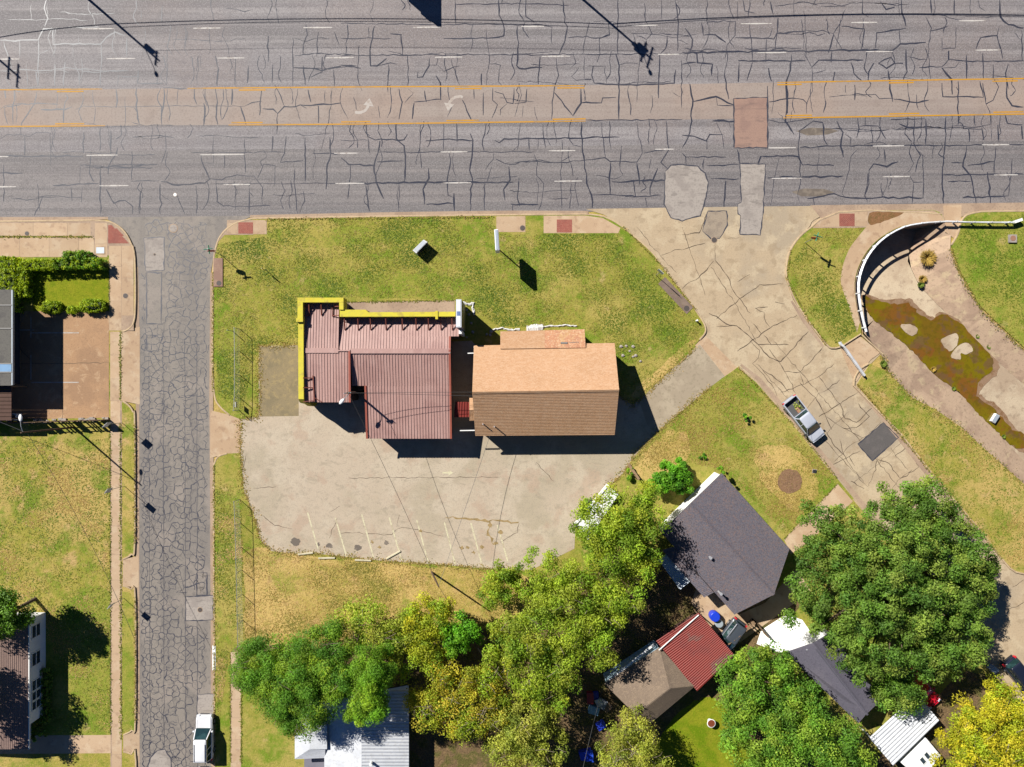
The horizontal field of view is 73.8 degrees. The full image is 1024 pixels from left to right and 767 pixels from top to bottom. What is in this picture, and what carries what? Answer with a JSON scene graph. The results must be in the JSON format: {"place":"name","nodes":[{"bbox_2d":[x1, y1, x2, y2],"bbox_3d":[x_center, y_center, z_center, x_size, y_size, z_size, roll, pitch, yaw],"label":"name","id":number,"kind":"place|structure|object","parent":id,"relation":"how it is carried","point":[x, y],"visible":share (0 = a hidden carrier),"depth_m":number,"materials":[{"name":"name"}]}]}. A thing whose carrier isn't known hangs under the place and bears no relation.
{"place":"outdoors","nodes":[
{"label":"outdoors","id":0,"kind":"place"},
{"bbox_2d":[0,223,90,235],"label":"pavement","id":1,"kind":"structure","parent":0,"point":[48,229],"depth_m":74.86,"materials":[{"name":"concrete"}]},
{"bbox_2d":[0,238,93,256],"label":"pavement","id":2,"kind":"structure","parent":0,"point":[34,247],"depth_m":74.86,"materials":[{"name":"concrete"}]},
{"bbox_2d":[0,735,110,753],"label":"driveway","id":3,"kind":"structure","parent":0,"point":[56,744],"depth_m":74.86,"materials":[{"name":"concrete"}]},
{"bbox_2d":[9,311,108,418],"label":"forecourt","id":4,"kind":"structure","parent":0,"point":[64,364],"depth_m":74.86,"materials":[{"name":"concrete"}]},
{"bbox_2d":[0,221,130,254],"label":"pavement","id":5,"kind":"structure","parent":0,"point":[108,223],"depth_m":74.86,"materials":[{"name":"concrete"}]},
{"bbox_2d":[0,226,134,766],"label":"lawn","id":6,"kind":"structure","parent":0,"point":[86,430],"depth_m":74.87,"materials":[{"name":"green plant"}]},
{"bbox_2d":[0,290,19,385],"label":"office building","id":7,"kind":"structure","parent":6,"relation":"on","point":[9,346],"depth_m":71.48,"materials":[{"name":"stone"}]},
{"bbox_2d":[0,255,24,313],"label":"hedge","id":8,"kind":"object","parent":6,"relation":"on","point":[8,272],"visible":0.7,"depth_m":73.64,"materials":[{"name":"green plant"}]},
{"bbox_2d":[0,585,37,640],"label":"tree","id":9,"kind":"object","parent":6,"relation":"on","point":[12,620],"visible":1,"depth_m":69.42,"materials":[{"name":"green plant"}]},
{"bbox_2d":[0,612,45,748],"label":"corner house","id":10,"kind":"structure","parent":6,"relation":"on","point":[22,658],"depth_m":72.02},
{"bbox_2d":[15,268,34,298],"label":"hedge","id":11,"kind":"object","parent":6,"relation":"on","point":[26,280],"visible":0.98,"depth_m":73.77,"materials":[{"name":"green plant"}]},
{"bbox_2d":[16,258,56,271],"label":"hedge","id":12,"kind":"object","parent":6,"relation":"on","point":[36,264],"visible":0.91,"depth_m":73.63,"materials":[{"name":"green plant"}]},
{"bbox_2d":[33,667,53,724],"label":"hedge","id":13,"kind":"object","parent":6,"relation":"on","point":[46,683],"visible":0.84,"depth_m":74.13,"materials":[{"name":"green plant"}]},
{"bbox_2d":[51,256,107,271],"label":"hedge","id":14,"kind":"object","parent":6,"relation":"on","point":[96,264],"visible":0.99,"depth_m":73.66,"materials":[{"name":"green plant"}]},
{"bbox_2d":[31,586,109,734],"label":"green lawn","id":15,"kind":"structure","parent":0,"point":[75,720],"depth_m":74.87,"materials":[{"name":"green plant"}]},
{"bbox_2d":[33,267,108,310],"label":"green lawn","id":16,"kind":"structure","parent":0,"point":[69,288],"depth_m":74.87,"materials":[{"name":"green plant"}]},
{"bbox_2d":[110,332,119,400],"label":"pavement","id":17,"kind":"structure","parent":0,"point":[114,367],"depth_m":74.86,"materials":[{"name":"concrete"}]},
{"bbox_2d":[110,401,121,766],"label":"pavement","id":18,"kind":"structure","parent":0,"point":[115,612],"depth_m":74.86,"materials":[{"name":"concrete"}]},
{"bbox_2d":[109,246,133,330],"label":"pavement","id":19,"kind":"structure","parent":0,"point":[121,282],"depth_m":74.86,"materials":[{"name":"concrete"}]},
{"bbox_2d":[122,591,133,731],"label":"green lawn","id":20,"kind":"structure","parent":0,"point":[127,668],"depth_m":74.87,"materials":[{"name":"green plant"}]},
{"bbox_2d":[121,327,139,403],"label":"driveway apron","id":21,"kind":"object","parent":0,"point":[130,369],"visible":1,"depth_m":74.93,"materials":[{"name":"concrete"}]},
{"bbox_2d":[123,556,138,587],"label":"driveway apron","id":22,"kind":"object","parent":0,"point":[131,572],"visible":1,"depth_m":74.93,"materials":[{"name":"concrete"}]},
{"bbox_2d":[107,216,249,766],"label":"side street","id":23,"kind":"structure","parent":0,"point":[176,695],"depth_m":75.00,"materials":[{"name":"grey asphalt"}]},
{"bbox_2d":[136,267,139,766],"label":"gutter","id":24,"kind":"object","parent":23,"relation":"on","point":[137,554],"visible":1,"depth_m":74.99,"materials":[{"name":"concrete"}]},
{"bbox_2d":[193,713,214,762],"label":"suv","id":25,"kind":"object","parent":23,"relation":"on","point":[203,745],"visible":1,"depth_m":73.75,"materials":[{"name":"white paint"}]},
{"bbox_2d":[209,273,213,766],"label":"gutter","id":26,"kind":"object","parent":23,"relation":"on","point":[211,510],"visible":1,"depth_m":74.99,"materials":[{"name":"concrete"}]},
{"bbox_2d":[210,410,240,457],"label":"driveway apron","id":27,"kind":"object","parent":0,"point":[224,430],"visible":1,"depth_m":74.93,"materials":[{"name":"concrete"}]},
{"bbox_2d":[215,306,238,414],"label":"green lawn","id":28,"kind":"structure","parent":0,"point":[227,406],"depth_m":74.87,"materials":[{"name":"green plant"}]},
{"bbox_2d":[215,471,244,736],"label":"grass","id":29,"kind":"structure","parent":0,"point":[219,597],"depth_m":74.85,"materials":[{"name":"green plant"}]},
{"bbox_2d":[231,652,240,766],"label":"pavement","id":30,"kind":"structure","parent":0,"point":[235,729],"depth_m":74.86,"materials":[{"name":"concrete"}]},
{"bbox_2d":[242,546,530,644],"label":"dry lawn","id":31,"kind":"structure","parent":0,"point":[448,581],"depth_m":74.87,"materials":[{"name":"yellow plant"}]},
{"bbox_2d":[327,593,416,685],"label":"tree","id":32,"kind":"object","parent":31,"relation":"on","point":[358,623],"visible":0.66,"depth_m":68.70,"materials":[{"name":"green plant"}]},
{"bbox_2d":[389,590,456,674],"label":"tree","id":33,"kind":"object","parent":31,"relation":"on","point":[424,631],"visible":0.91,"depth_m":68.78,"materials":[{"name":"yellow plant"}]},
{"bbox_2d":[475,558,525,611],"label":"tree","id":34,"kind":"object","parent":31,"relation":"on","point":[497,592],"visible":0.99,"depth_m":70.44,"materials":[{"name":"green plant"}]},
{"bbox_2d":[285,270,493,309],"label":"green lawn","id":35,"kind":"structure","parent":0,"point":[405,277],"depth_m":74.87,"materials":[{"name":"green plant"}]},
{"bbox_2d":[268,224,528,248],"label":"green lawn","id":36,"kind":"structure","parent":0,"point":[481,237],"depth_m":74.87,"materials":[{"name":"green plant"}]},
{"bbox_2d":[347,300,454,311],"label":"pavement","id":37,"kind":"structure","parent":0,"point":[424,306],"depth_m":74.86,"materials":[{"name":"concrete"}]},
{"bbox_2d":[496,216,524,231],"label":"pavement","id":38,"kind":"structure","parent":0,"point":[509,223],"depth_m":74.86,"materials":[{"name":"concrete"}]},
{"bbox_2d":[0,0,1023,216],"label":"road","id":39,"kind":"structure","parent":0,"point":[128,108],"depth_m":75.00,"materials":[{"name":"grey asphalt"}]},
{"bbox_2d":[250,211,587,217],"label":"gutter","id":40,"kind":"object","parent":39,"relation":"on","point":[421,213],"visible":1,"depth_m":74.99,"materials":[{"name":"concrete"}]},
{"bbox_2d":[810,203,1023,217],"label":"gutter","id":41,"kind":"object","parent":39,"relation":"on","point":[822,211],"visible":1,"depth_m":74.99,"materials":[{"name":"concrete"}]},
{"bbox_2d":[102,211,1023,732],"bbox_3d":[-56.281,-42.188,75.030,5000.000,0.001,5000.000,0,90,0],"label":"ground","id":42,"kind":"structure","parent":0,"point":[876,363],"depth_m":75.03,"materials":[{"name":"brown soil"}]},
{"bbox_2d":[0,219,136,331],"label":"kerb","id":43,"kind":"structure","parent":42,"relation":"on","point":[135,272],"depth_m":74.84,"materials":[{"name":"concrete"}]},
{"bbox_2d":[296,298,458,438],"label":"shop building","id":44,"kind":"structure","parent":42,"relation":"on","point":[400,351],"depth_m":70.60,"materials":[{"name":"red metal"}]},
{"bbox_2d":[212,213,706,414],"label":"kerb","id":45,"kind":"structure","parent":42,"relation":"on","point":[640,241],"depth_m":74.84,"materials":[{"name":"concrete"}]},
{"bbox_2d":[437,609,485,660],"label":"tree","id":46,"kind":"object","parent":42,"relation":"on","point":[465,633],"visible":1,"depth_m":69.14,"materials":[{"name":"green plant"}]},
{"bbox_2d":[241,341,723,569],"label":"car park","id":47,"kind":"structure","parent":42,"relation":"on","point":[318,478],"depth_m":74.86,"materials":[{"name":"concrete"}]},
{"bbox_2d":[234,341,711,575],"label":"grass edge","id":48,"kind":"object","parent":47,"relation":"on","point":[420,562],"depth_m":74.82,"materials":[{"name":"green plant"}]},
{"bbox_2d":[460,329,618,435],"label":"shingled shop","id":49,"kind":"structure","parent":42,"relation":"on","point":[550,382],"depth_m":70.50,"materials":[{"name":"beige"}]},
{"bbox_2d":[785,210,944,348],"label":"kerb","id":50,"kind":"structure","parent":42,"relation":"on","point":[794,299],"depth_m":74.84,"materials":[{"name":"concrete"}]},
{"bbox_2d":[855,223,1023,483],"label":"drainage channel","id":51,"kind":"object","parent":42,"relation":"in","point":[887,273],"visible":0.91,"depth_m":75.74,"materials":[{"name":"concrete"}]},
{"bbox_2d":[855,218,1022,331],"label":"guard rail","id":52,"kind":"object","parent":51,"relation":"on","point":[865,260],"visible":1,"depth_m":74.22,"materials":[{"name":"white metal"}]},
{"bbox_2d":[861,295,1023,451],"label":"damp film","id":53,"kind":"object","parent":51,"relation":"on","point":[983,381],"visible":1,"depth_m":75.81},
{"bbox_2d":[880,249,1023,487],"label":"grass edge","id":54,"kind":"object","parent":51,"relation":"on","point":[938,414],"depth_m":74.84,"materials":[{"name":"green plant"}]},
{"bbox_2d":[544,215,619,232],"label":"pavement","id":55,"kind":"structure","parent":0,"point":[584,224],"depth_m":74.86,"materials":[{"name":"concrete"}]},
{"bbox_2d":[213,215,1022,766],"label":"lawn","id":56,"kind":"structure","parent":0,"point":[263,743],"depth_m":74.87,"materials":[{"name":"green plant"}]},
{"bbox_2d":[227,613,357,743],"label":"feathery tree","id":57,"kind":"object","parent":56,"relation":"on","point":[289,684],"visible":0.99,"depth_m":66.38,"materials":[{"name":"green plant"}]},
{"bbox_2d":[0,235,837,763],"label":"grass edge","id":58,"kind":"object","parent":56,"relation":"on","point":[120,537],"depth_m":74.82,"materials":[{"name":"green plant"}]},
{"bbox_2d":[216,219,701,414],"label":"grass","id":59,"kind":"structure","parent":56,"relation":"on","point":[304,290],"depth_m":74.85,"materials":[{"name":"green plant"}]},
{"bbox_2d":[130,215,1002,762],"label":"grass edge","id":60,"kind":"object","parent":56,"relation":"on","point":[446,217],"depth_m":74.81,"materials":[{"name":"green plant"}]},
{"bbox_2d":[568,480,672,604],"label":"tree","id":61,"kind":"object","parent":56,"relation":"on","point":[602,536],"visible":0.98,"depth_m":67.84,"materials":[{"name":"green plant"}]},
{"bbox_2d":[660,472,788,614],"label":"house","id":62,"kind":"structure","parent":56,"relation":"on","point":[727,543],"depth_m":71.32,"materials":[{"name":"grey"}]},
{"bbox_2d":[635,371,835,532],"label":"grass","id":63,"kind":"structure","parent":56,"relation":"on","point":[723,457],"depth_m":74.85,"materials":[{"name":"green plant"}]},
{"bbox_2d":[778,474,1001,687],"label":"oak tree","id":64,"kind":"object","parent":56,"relation":"on","point":[908,590],"visible":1,"depth_m":66.34,"materials":[{"name":"green plant"}]},
{"bbox_2d":[869,666,928,719],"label":"tree","id":65,"kind":"object","parent":56,"relation":"on","point":[908,690],"visible":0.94,"depth_m":69.58,"materials":[{"name":"green plant"}]},
{"bbox_2d":[860,700,938,764],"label":"carport","id":66,"kind":"object","parent":56,"relation":"on","point":[893,739],"visible":0.81,"depth_m":72.33,"materials":[{"name":"white metal"}]},
{"bbox_2d":[624,244,676,319],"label":"green lawn","id":67,"kind":"structure","parent":0,"point":[658,288],"depth_m":74.87,"materials":[{"name":"green plant"}]},
{"bbox_2d":[628,429,689,480],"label":"dry lawn","id":68,"kind":"structure","parent":0,"point":[646,475],"depth_m":74.87,"materials":[{"name":"yellow plant"}]},
{"bbox_2d":[648,456,693,494],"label":"bush","id":69,"kind":"object","parent":68,"relation":"on","point":[677,477],"visible":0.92,"depth_m":72.52,"materials":[{"name":"green plant"}]},
{"bbox_2d":[632,340,695,397],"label":"dry lawn","id":70,"kind":"structure","parent":0,"point":[667,363],"depth_m":74.87,"materials":[{"name":"yellow plant"}]},
{"bbox_2d":[319,550,1021,766],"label":"shaded yard","id":71,"kind":"structure","parent":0,"point":[669,603],"depth_m":74.87,"materials":[{"name":"green plant"}]},
{"bbox_2d":[295,685,408,766],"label":"white house","id":72,"kind":"structure","parent":71,"relation":"on","point":[341,743],"depth_m":71.70,"materials":[{"name":"metal"}]},
{"bbox_2d":[341,639,398,727],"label":"feathery tree","id":73,"kind":"object","parent":71,"relation":"on","point":[375,678],"visible":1,"depth_m":65.59,"materials":[{"name":"green plant"}]},
{"bbox_2d":[401,647,515,746],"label":"tree","id":74,"kind":"object","parent":71,"relation":"on","point":[444,678],"visible":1,"depth_m":68.30,"materials":[{"name":"green plant"}]},
{"bbox_2d":[477,688,569,766],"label":"tree","id":75,"kind":"object","parent":71,"relation":"on","point":[520,736],"visible":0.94,"depth_m":68.32,"materials":[{"name":"green plant"}]},
{"bbox_2d":[480,608,582,723],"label":"tree","id":76,"kind":"object","parent":71,"relation":"on","point":[533,648],"visible":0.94,"depth_m":67.80,"materials":[{"name":"green plant"}]},
{"bbox_2d":[517,545,652,672],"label":"tree","id":77,"kind":"object","parent":71,"relation":"on","point":[556,598],"visible":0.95,"depth_m":67.70,"materials":[{"name":"green plant"}]},
{"bbox_2d":[594,702,675,766],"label":"tree","id":78,"kind":"object","parent":71,"relation":"on","point":[644,753],"visible":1,"depth_m":69.24,"materials":[{"name":"green plant"}]},
{"bbox_2d":[603,640,693,723],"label":"hip house","id":79,"kind":"structure","parent":71,"relation":"on","point":[651,678],"depth_m":71.79,"materials":[{"name":"beige"}]},
{"bbox_2d":[656,547,689,589],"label":"awning","id":80,"kind":"object","parent":71,"relation":"on","point":[678,577],"visible":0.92,"depth_m":72.63,"materials":[{"name":"grey metal"}]},
{"bbox_2d":[656,608,732,690],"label":"tin roof shed","id":81,"kind":"structure","parent":71,"relation":"on","point":[695,648],"depth_m":72.13,"materials":[{"name":"red metal"}]},
{"bbox_2d":[719,616,747,650],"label":"parked car","id":82,"kind":"object","parent":71,"relation":"on","point":[735,628],"visible":0.58,"depth_m":73.48,"materials":[{"name":"grey paint"}]},
{"bbox_2d":[711,639,821,732],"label":"tree","id":83,"kind":"object","parent":71,"relation":"on","point":[749,685],"visible":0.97,"depth_m":68.48,"materials":[{"name":"green plant"}]},
{"bbox_2d":[717,693,878,766],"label":"tree","id":84,"kind":"object","parent":71,"relation":"on","point":[777,747],"visible":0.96,"depth_m":67.65,"materials":[{"name":"green plant"}]},
{"bbox_2d":[779,629,877,722],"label":"house","id":85,"kind":"structure","parent":71,"relation":"on","point":[807,650],"depth_m":71.39,"materials":[{"name":"grey"}]},
{"bbox_2d":[899,736,939,766],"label":"camper","id":86,"kind":"object","parent":71,"relation":"on","point":[919,752],"visible":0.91,"depth_m":72.60,"materials":[{"name":"white paint"}]},
{"bbox_2d":[928,673,1023,766],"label":"yellow tree","id":87,"kind":"object","parent":71,"relation":"on","point":[987,745],"visible":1,"depth_m":68.42,"materials":[{"name":"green plant"}]},
{"bbox_2d":[650,697,752,766],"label":"watered lawn","id":88,"kind":"structure","parent":0,"point":[689,737],"depth_m":74.87,"materials":[{"name":"green plant"}]},
{"bbox_2d":[695,336,736,376],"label":"driveway apron","id":89,"kind":"object","parent":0,"point":[725,365],"visible":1,"depth_m":74.93,"materials":[{"name":"concrete"}]},
{"bbox_2d":[691,570,809,642],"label":"patio","id":90,"kind":"structure","parent":0,"point":[773,606],"depth_m":74.86,"materials":[{"name":"concrete"}]},
{"bbox_2d":[757,616,808,652],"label":"patio","id":91,"kind":"structure","parent":0,"point":[776,631],"depth_m":74.84,"materials":[{"name":"white concrete"}]},
{"bbox_2d":[753,444,818,512],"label":"dry lawn","id":92,"kind":"structure","parent":0,"point":[782,459],"depth_m":74.87,"materials":[{"name":"yellow plant"}]},
{"bbox_2d":[778,469,801,492],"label":"bare patch","id":93,"kind":"object","parent":92,"relation":"on","point":[794,479],"visible":1,"depth_m":74.83,"materials":[{"name":"brown soil"}]},
{"bbox_2d":[587,163,1023,703],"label":"concrete street","id":94,"kind":"structure","parent":0,"point":[732,283],"depth_m":74.99,"materials":[{"name":"concrete"}]},
{"bbox_2d":[782,394,823,442],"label":"pickup truck","id":95,"kind":"object","parent":94,"relation":"on","point":[806,422],"visible":1,"depth_m":73.99,"materials":[{"name":"silver metal"}]},
{"bbox_2d":[740,364,1023,705],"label":"gutter","id":96,"kind":"object","parent":94,"relation":"on","point":[814,445],"visible":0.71,"depth_m":74.99,"materials":[{"name":"concrete"}]},
{"bbox_2d":[857,391,999,560],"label":"gutter","id":97,"kind":"object","parent":94,"relation":"on","point":[916,460],"visible":0.5,"depth_m":74.99,"materials":[{"name":"concrete"}]},
{"bbox_2d":[1001,655,1023,693],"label":"parked car","id":98,"kind":"object","parent":94,"relation":"on","point":[1012,667],"visible":0.86,"depth_m":73.71,"materials":[{"name":"black paint"}]},
{"bbox_2d":[784,485,852,553],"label":"driveway","id":99,"kind":"structure","parent":0,"point":[837,495],"depth_m":74.86,"materials":[{"name":"concrete"}]},
{"bbox_2d":[841,336,878,381],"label":"driveway","id":100,"kind":"structure","parent":0,"point":[862,351],"depth_m":74.94,"materials":[{"name":"concrete"}]},
{"bbox_2d":[787,210,940,346],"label":"lawn","id":101,"kind":"structure","parent":0,"point":[823,256],"depth_m":74.87,"materials":[{"name":"green plant"}]},
{"bbox_2d":[841,211,942,329],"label":"pavement","id":102,"kind":"structure","parent":0,"point":[869,236],"depth_m":74.86,"materials":[{"name":"concrete"}]},
{"bbox_2d":[857,364,1023,572],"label":"lawn","id":103,"kind":"structure","parent":0,"point":[873,373],"depth_m":74.87,"materials":[{"name":"green plant"}]},
{"bbox_2d":[863,296,1023,448],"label":"water","id":104,"kind":"structure","parent":0,"point":[965,374],"depth_m":75.79,"materials":[{"name":"liquid"}]},
{"bbox_2d":[943,205,961,237],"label":"pavement","id":105,"kind":"structure","parent":0,"point":[952,212],"depth_m":74.98,"materials":[{"name":"concrete"}]},
{"bbox_2d":[951,212,1023,346],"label":"lawn","id":106,"kind":"structure","parent":0,"point":[962,263],"depth_m":74.87,"materials":[{"name":"green plant"}]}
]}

